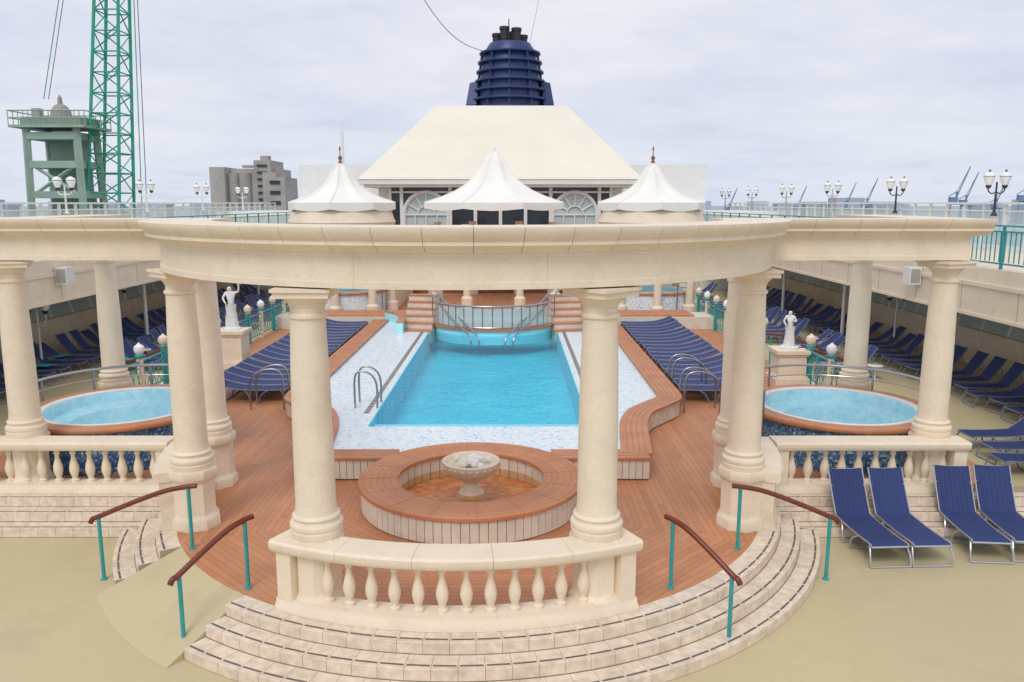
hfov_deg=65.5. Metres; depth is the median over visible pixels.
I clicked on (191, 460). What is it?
stone column
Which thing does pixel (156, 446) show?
stone balustrade
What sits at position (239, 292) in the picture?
lounge chair
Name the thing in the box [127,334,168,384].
teal railing
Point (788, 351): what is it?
marble statue
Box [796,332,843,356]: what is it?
lounge chair
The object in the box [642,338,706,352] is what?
lounge chair
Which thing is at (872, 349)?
lounge chair
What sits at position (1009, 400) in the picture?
lounge chair
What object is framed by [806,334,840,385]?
teal railing
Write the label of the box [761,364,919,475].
hot tub
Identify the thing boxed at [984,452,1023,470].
lounge chair
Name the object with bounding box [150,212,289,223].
teal promenade railing
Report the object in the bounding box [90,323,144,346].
lounge chair
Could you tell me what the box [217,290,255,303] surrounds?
lounge chair
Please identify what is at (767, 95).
sky
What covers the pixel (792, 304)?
lounge chair
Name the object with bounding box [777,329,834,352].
lounge chair
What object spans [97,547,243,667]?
access ramp
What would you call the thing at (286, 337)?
lounge chair
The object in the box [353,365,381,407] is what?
pool grab rail
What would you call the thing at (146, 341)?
lounge chair
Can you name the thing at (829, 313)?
lounge chair
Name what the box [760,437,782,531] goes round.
curved stone parapet
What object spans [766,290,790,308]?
lounge chair
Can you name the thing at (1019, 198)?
dockside crane
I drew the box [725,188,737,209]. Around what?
dockside crane
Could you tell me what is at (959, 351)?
lounge chair
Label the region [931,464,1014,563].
lounge chair
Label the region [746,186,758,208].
twin lantern lamp
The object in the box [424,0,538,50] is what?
rigging cable
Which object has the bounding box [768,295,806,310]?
lounge chair
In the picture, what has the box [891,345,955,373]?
lounge chair
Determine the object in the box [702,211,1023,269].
teal promenade railing
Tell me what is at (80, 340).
lounge chair
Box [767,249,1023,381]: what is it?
wall
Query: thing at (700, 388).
lounge chair
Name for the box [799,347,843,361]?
stair handrail
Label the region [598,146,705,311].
canvas gazebo
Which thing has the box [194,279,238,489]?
stone column
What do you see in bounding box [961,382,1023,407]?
lounge chair
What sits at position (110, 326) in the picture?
stone column
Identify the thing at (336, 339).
lounge chair
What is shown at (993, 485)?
lounge chair
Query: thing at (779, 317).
lounge chair
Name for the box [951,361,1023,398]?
lounge chair
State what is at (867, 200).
dockside crane
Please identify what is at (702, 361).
lounge chair
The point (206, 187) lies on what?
twin lantern lamp
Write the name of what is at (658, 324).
lounge chair
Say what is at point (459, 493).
stone fountain
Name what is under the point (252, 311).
lounge chair
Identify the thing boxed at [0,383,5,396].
lounge chair
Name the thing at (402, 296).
bandstand bar
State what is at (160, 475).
curved stone parapet
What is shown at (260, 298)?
lounge chair
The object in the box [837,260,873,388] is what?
stone column
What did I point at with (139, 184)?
twin lantern lamp
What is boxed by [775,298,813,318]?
lounge chair
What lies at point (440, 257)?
colonnade entablature
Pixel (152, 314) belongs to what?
lounge chair
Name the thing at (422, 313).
pool stage platform
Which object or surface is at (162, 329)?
lounge chair
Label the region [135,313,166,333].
lounge chair
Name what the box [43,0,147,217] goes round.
harbor crane
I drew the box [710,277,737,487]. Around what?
stone column
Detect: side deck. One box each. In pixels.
[0,260,259,363]
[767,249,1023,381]
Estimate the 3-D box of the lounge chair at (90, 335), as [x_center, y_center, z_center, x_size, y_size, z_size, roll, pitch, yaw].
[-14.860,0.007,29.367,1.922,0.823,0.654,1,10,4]
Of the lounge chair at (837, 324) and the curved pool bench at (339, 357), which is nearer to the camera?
the curved pool bench at (339, 357)
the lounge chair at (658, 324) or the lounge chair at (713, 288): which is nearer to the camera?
the lounge chair at (658, 324)
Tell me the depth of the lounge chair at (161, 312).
35.31 m
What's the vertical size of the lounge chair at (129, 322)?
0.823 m
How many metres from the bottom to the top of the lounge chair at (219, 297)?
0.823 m
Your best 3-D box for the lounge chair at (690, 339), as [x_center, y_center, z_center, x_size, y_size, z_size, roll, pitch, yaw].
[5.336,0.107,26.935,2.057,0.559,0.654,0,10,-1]
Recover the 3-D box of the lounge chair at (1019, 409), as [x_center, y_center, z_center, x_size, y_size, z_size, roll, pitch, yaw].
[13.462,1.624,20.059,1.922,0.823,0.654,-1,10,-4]
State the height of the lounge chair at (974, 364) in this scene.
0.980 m
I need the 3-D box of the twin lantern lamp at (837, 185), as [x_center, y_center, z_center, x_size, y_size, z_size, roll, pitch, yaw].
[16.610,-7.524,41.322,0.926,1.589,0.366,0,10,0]
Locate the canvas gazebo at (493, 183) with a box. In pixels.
[424,147,563,308]
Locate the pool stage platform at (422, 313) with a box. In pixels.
[275,289,713,345]
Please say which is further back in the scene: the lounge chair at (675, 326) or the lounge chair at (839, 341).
the lounge chair at (675, 326)
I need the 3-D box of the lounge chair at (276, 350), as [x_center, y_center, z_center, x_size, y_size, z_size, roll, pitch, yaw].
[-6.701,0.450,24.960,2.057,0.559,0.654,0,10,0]
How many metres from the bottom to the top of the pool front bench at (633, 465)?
0.446 m
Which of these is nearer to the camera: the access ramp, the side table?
the access ramp
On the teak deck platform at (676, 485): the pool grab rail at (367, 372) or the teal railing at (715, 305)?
the teal railing at (715, 305)
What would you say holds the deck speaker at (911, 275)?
attached to the wall at (990, 312)
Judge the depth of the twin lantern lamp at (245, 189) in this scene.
53.01 m
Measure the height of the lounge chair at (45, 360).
0.980 m
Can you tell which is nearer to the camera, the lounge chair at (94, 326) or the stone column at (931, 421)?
the stone column at (931, 421)
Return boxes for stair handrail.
[88,483,196,580]
[125,348,167,364]
[167,514,253,637]
[664,514,742,637]
[732,483,840,580]
[767,333,822,377]
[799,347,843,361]
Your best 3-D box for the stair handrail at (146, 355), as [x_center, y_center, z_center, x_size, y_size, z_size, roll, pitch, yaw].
[-10.255,0.859,22.681,1.774,1.447,0.100,0,10,0]
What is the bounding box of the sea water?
[23,206,1023,246]
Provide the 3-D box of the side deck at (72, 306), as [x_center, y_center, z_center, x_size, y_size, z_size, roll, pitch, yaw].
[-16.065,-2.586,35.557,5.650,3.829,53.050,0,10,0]
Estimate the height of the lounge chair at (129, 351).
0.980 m
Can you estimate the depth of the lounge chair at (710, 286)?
45.68 m
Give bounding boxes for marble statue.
[221,283,253,368]
[765,311,810,384]
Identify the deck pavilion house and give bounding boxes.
[218,106,783,288]
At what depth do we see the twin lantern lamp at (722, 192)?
61.88 m
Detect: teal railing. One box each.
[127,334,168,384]
[220,295,289,343]
[696,287,767,339]
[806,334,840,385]
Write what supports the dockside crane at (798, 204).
on the distant harbor skyline
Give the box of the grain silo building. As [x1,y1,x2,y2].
[209,156,297,217]
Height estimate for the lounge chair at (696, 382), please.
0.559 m
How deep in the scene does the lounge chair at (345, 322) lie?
31.59 m
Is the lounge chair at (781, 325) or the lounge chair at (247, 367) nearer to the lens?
the lounge chair at (247, 367)
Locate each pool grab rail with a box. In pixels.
[249,364,289,409]
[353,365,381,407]
[668,354,706,395]
[679,367,720,412]
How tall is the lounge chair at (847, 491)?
1.017 m
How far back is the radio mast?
64.17 m
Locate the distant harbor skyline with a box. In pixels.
[0,198,1023,233]
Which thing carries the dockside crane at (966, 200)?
on the distant harbor skyline
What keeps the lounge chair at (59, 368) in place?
on the deck floor
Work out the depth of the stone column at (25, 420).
13.82 m
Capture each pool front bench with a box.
[334,449,399,478]
[551,449,649,478]
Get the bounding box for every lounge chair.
[0,362,58,385]
[0,377,40,389]
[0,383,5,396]
[33,341,90,373]
[36,365,72,379]
[37,342,100,368]
[54,333,99,362]
[68,329,100,356]
[79,329,136,350]
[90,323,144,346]
[121,317,166,337]
[121,319,160,338]
[122,328,157,343]
[123,339,168,371]
[128,340,167,363]
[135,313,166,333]
[136,336,167,357]
[147,310,166,327]
[149,328,159,344]
[153,308,165,318]
[156,324,166,335]
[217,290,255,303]
[217,294,249,306]
[219,307,264,326]
[219,312,256,329]
[220,323,245,325]
[224,366,290,378]
[224,371,290,395]
[224,379,290,402]
[232,284,266,300]
[234,299,270,320]
[234,362,289,373]
[237,284,268,299]
[239,302,275,317]
[241,284,265,294]
[241,357,289,368]
[244,295,281,315]
[246,284,263,294]
[249,353,289,364]
[250,293,288,312]
[255,294,287,310]
[256,349,289,359]
[263,345,330,355]
[264,289,288,307]
[270,342,335,354]
[276,338,340,350]
[281,335,343,344]
[286,333,347,341]
[326,318,367,325]
[326,322,364,328]
[326,325,361,329]
[327,329,358,334]
[327,332,354,337]
[327,335,351,340]
[621,316,672,326]
[623,318,677,330]
[625,321,680,330]
[627,323,683,334]
[630,326,686,338]
[633,329,691,344]
[635,332,695,344]
[639,335,701,346]
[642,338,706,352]
[646,342,711,357]
[648,345,714,359]
[652,349,721,364]
[657,353,722,368]
[660,359,722,373]
[664,365,722,374]
[670,372,721,384]
[673,378,721,395]
[678,384,721,402]
[700,281,714,299]
[701,283,718,299]
[766,288,776,296]
[766,289,781,299]
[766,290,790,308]
[766,292,795,310]
[766,293,781,301]
[766,294,803,313]
[766,307,774,326]
[766,318,809,341]
[766,319,801,340]
[767,306,781,329]
[767,309,787,329]
[767,312,794,336]
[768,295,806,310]
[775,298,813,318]
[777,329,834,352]
[782,303,824,321]
[794,307,838,327]
[795,305,834,321]
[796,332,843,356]
[804,313,847,333]
[807,308,841,331]
[812,345,868,370]
[813,335,845,356]
[814,345,878,377]
[816,327,845,335]
[825,468,911,567]
[831,322,884,337]
[842,326,896,349]
[867,467,953,566]
[868,325,906,350]
[868,333,924,362]
[875,333,916,356]
[879,351,922,368]
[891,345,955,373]
[903,344,968,379]
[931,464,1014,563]
[951,350,989,385]
[951,355,1007,390]
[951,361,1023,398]
[956,417,1023,451]
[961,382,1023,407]
[972,464,1023,561]
[975,440,1023,464]
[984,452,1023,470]
[985,397,1023,415]
[1000,406,1023,423]
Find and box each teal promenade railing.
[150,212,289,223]
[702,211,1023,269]
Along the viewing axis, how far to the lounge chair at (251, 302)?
38.93 m
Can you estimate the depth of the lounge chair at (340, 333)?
28.95 m
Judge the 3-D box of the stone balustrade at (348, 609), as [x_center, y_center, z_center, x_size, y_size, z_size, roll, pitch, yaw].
[-0.690,2.908,9.761,4.595,0.930,0.970,0,10,0]
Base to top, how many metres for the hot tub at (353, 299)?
1.580 m
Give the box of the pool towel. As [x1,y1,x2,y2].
[36,343,150,366]
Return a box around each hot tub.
[37,364,172,475]
[325,289,387,309]
[624,282,685,309]
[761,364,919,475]
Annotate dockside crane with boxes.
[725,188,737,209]
[793,186,806,217]
[841,183,855,214]
[861,178,877,214]
[948,166,970,217]
[958,172,978,217]
[989,189,1002,230]
[1012,190,1023,234]
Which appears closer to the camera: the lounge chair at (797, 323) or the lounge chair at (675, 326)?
the lounge chair at (675, 326)
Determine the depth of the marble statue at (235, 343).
24.36 m
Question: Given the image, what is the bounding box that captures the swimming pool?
[330,321,656,475]
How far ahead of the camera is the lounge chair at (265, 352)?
24.35 m
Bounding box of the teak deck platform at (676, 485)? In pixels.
[0,291,976,605]
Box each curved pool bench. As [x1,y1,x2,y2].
[284,319,387,439]
[618,323,681,474]
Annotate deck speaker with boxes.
[54,266,74,284]
[902,266,921,284]
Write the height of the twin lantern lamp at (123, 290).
2.578 m
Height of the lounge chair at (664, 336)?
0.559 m
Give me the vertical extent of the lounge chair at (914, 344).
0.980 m
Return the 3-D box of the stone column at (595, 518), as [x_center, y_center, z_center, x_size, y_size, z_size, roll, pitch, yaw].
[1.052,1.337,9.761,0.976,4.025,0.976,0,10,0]
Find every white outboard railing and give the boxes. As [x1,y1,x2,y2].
[0,202,275,217]
[730,202,1023,253]
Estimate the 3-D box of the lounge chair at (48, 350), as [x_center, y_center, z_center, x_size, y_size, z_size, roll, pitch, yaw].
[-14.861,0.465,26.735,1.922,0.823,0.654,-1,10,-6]
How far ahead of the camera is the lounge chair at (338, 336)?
28.31 m
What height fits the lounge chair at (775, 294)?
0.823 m
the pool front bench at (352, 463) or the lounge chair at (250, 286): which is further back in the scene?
the lounge chair at (250, 286)
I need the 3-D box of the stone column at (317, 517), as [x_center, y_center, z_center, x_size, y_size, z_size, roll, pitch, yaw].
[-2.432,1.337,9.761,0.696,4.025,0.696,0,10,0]
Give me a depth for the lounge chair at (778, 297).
42.20 m
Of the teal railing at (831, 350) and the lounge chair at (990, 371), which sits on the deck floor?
the lounge chair at (990, 371)
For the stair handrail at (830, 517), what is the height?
1.447 m
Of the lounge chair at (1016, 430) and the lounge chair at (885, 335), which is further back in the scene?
the lounge chair at (885, 335)
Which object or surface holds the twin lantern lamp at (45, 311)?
on the deck floor
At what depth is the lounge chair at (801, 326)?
31.24 m
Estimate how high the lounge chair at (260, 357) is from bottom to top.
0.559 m
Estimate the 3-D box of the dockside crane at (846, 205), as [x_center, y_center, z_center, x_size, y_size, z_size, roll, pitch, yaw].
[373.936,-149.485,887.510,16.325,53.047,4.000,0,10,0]
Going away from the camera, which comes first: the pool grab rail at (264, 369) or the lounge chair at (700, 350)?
the pool grab rail at (264, 369)
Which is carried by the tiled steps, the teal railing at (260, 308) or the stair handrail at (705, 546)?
the stair handrail at (705, 546)
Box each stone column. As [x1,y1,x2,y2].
[0,260,54,481]
[93,260,131,388]
[146,268,220,532]
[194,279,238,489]
[269,286,344,603]
[560,286,641,603]
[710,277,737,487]
[716,268,783,532]
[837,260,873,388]
[904,260,978,481]
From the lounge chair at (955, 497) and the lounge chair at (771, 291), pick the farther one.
the lounge chair at (771, 291)
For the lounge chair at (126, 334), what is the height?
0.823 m
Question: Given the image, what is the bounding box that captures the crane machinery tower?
[6,95,111,215]
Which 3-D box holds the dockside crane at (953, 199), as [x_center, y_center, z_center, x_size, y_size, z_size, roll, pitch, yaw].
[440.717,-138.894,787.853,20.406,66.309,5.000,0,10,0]
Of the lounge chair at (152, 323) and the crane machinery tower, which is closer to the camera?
the lounge chair at (152, 323)
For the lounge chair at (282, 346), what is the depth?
25.61 m
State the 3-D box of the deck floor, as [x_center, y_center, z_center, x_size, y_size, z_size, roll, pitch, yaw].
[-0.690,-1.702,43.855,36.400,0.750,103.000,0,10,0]
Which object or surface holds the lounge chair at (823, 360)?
on the deck floor
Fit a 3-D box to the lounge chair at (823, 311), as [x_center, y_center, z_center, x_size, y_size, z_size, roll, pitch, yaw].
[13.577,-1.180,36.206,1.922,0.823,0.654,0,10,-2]
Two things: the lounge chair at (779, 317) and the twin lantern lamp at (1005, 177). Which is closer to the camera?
the twin lantern lamp at (1005, 177)
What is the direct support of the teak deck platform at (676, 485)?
on the deck floor
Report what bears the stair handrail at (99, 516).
on the deck floor
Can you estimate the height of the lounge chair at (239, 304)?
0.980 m
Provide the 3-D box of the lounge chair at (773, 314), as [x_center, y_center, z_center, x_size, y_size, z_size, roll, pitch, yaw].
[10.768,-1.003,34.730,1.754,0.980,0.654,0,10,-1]
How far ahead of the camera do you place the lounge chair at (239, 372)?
21.75 m
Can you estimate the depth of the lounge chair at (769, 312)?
35.65 m
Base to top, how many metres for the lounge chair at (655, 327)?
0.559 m
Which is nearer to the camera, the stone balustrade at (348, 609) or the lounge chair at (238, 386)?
the stone balustrade at (348, 609)
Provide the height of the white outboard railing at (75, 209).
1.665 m
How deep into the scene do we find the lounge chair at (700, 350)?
25.03 m
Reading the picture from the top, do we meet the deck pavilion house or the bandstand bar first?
the deck pavilion house
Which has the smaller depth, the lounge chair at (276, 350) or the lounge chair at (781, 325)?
the lounge chair at (276, 350)
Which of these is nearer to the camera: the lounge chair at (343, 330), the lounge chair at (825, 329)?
the lounge chair at (343, 330)
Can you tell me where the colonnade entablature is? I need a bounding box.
[0,215,997,289]
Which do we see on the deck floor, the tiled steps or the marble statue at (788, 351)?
the tiled steps
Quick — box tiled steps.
[0,486,1023,681]
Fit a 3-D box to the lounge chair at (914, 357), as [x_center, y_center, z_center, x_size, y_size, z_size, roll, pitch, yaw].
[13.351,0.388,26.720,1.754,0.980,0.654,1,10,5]
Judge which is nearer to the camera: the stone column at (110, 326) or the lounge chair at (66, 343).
the stone column at (110, 326)
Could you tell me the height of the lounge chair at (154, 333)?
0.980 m
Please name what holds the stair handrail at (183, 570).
on the deck floor
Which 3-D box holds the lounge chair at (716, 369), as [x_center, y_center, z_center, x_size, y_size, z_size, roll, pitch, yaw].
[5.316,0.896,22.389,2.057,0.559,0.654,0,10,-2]
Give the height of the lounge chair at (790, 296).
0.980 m
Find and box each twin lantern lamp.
[29,305,49,370]
[52,174,75,213]
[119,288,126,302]
[135,179,154,211]
[194,183,209,210]
[235,185,248,209]
[720,188,730,208]
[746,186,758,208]
[779,184,794,209]
[824,181,841,211]
[886,176,907,212]
[887,295,905,350]
[983,169,1011,215]
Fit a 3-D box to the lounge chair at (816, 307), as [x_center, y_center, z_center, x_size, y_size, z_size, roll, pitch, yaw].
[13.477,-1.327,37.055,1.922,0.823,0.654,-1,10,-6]
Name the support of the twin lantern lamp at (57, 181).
attached to the white outboard railing at (75, 209)
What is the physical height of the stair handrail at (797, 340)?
1.447 m
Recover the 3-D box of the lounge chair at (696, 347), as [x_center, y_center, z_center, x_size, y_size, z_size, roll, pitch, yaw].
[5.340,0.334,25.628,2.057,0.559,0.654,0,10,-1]
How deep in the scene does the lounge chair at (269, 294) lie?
41.58 m
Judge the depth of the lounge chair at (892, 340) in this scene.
29.30 m
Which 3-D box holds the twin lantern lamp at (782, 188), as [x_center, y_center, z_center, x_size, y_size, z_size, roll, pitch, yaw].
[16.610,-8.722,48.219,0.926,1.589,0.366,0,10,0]
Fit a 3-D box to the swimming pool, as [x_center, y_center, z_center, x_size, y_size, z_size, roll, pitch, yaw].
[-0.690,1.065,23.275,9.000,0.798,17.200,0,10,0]
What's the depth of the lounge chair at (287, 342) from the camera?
26.27 m
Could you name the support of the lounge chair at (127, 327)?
on the deck floor
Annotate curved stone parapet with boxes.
[152,440,174,531]
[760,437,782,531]
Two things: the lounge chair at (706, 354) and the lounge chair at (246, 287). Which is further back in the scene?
the lounge chair at (246, 287)
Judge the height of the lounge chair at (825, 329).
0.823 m
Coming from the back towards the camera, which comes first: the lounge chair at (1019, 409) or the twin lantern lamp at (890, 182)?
the twin lantern lamp at (890, 182)
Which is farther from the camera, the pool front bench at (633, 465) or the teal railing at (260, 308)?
the teal railing at (260, 308)
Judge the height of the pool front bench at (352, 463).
0.446 m
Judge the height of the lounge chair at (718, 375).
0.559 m
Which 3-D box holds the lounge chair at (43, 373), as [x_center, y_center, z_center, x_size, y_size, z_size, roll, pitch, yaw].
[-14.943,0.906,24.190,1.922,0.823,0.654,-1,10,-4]
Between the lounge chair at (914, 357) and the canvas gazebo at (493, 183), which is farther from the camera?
the canvas gazebo at (493, 183)
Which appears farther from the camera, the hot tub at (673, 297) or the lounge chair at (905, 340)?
the hot tub at (673, 297)
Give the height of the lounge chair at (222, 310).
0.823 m
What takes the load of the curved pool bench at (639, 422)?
on the teak deck platform at (676, 485)
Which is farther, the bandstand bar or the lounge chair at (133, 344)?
the bandstand bar
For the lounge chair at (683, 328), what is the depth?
28.91 m
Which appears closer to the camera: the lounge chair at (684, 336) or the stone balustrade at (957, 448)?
the stone balustrade at (957, 448)
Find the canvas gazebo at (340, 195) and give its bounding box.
[288,146,397,309]
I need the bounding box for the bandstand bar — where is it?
[396,289,562,307]
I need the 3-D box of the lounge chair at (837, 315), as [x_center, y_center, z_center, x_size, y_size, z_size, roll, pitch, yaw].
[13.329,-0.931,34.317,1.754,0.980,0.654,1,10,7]
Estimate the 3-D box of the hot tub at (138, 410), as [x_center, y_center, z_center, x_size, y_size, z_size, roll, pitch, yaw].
[-7.990,1.515,16.469,3.838,1.380,3.804,0,10,0]
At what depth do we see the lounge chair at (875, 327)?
31.15 m
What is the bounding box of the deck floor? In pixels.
[0,284,1023,681]
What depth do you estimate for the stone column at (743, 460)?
12.09 m
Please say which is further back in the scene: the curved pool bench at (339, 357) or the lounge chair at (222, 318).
the lounge chair at (222, 318)
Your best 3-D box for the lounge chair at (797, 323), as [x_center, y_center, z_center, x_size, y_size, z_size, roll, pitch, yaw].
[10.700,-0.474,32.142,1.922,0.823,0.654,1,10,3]
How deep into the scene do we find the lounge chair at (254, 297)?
39.76 m
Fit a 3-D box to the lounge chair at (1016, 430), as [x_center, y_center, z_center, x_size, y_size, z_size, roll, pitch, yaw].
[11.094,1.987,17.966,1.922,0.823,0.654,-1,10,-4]
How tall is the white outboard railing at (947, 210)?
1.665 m
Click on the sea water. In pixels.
(911, 207)
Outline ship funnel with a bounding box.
[466,19,553,105]
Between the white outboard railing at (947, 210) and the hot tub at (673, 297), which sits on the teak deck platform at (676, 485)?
the hot tub at (673, 297)
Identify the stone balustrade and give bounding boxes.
[0,436,173,493]
[268,527,642,632]
[769,436,971,493]
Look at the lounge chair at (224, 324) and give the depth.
34.04 m
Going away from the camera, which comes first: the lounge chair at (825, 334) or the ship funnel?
the lounge chair at (825, 334)
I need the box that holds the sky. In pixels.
[0,0,1023,205]
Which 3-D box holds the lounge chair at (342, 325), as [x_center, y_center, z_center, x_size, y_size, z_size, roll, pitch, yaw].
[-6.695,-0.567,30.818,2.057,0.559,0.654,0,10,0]
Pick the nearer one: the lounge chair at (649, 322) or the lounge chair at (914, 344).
the lounge chair at (914, 344)
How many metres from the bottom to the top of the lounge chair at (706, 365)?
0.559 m
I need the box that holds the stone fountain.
[358,442,577,543]
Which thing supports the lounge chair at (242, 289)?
on the deck floor
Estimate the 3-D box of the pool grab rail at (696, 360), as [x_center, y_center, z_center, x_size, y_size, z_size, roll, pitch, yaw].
[4.638,0.941,21.072,0.929,1.138,0.546,0,10,0]
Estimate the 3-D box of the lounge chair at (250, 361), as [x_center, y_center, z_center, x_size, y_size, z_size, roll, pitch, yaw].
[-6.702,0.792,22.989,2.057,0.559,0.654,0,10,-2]
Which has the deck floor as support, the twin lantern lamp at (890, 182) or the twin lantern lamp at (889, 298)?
the twin lantern lamp at (889, 298)
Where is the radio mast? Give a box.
[340,122,343,163]
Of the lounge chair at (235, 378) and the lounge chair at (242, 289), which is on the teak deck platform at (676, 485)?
the lounge chair at (235, 378)
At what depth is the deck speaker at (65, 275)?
23.13 m
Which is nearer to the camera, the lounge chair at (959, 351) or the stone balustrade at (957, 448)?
the stone balustrade at (957, 448)
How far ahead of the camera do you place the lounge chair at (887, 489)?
13.29 m
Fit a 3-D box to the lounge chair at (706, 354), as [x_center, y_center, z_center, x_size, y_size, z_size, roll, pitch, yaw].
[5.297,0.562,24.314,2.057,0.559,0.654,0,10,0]
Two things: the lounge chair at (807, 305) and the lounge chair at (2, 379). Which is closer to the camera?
the lounge chair at (2, 379)
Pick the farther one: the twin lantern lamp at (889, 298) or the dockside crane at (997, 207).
the dockside crane at (997, 207)
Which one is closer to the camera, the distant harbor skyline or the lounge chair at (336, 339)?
the lounge chair at (336, 339)
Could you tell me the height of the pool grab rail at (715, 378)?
1.138 m
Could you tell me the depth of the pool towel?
26.05 m
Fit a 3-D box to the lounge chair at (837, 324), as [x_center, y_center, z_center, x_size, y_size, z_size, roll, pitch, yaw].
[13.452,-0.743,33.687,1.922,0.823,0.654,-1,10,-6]
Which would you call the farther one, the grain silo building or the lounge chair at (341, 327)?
the grain silo building
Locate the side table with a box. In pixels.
[867,364,882,379]
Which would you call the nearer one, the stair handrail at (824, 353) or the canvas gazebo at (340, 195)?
the stair handrail at (824, 353)
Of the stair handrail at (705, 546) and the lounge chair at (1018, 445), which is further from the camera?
the lounge chair at (1018, 445)

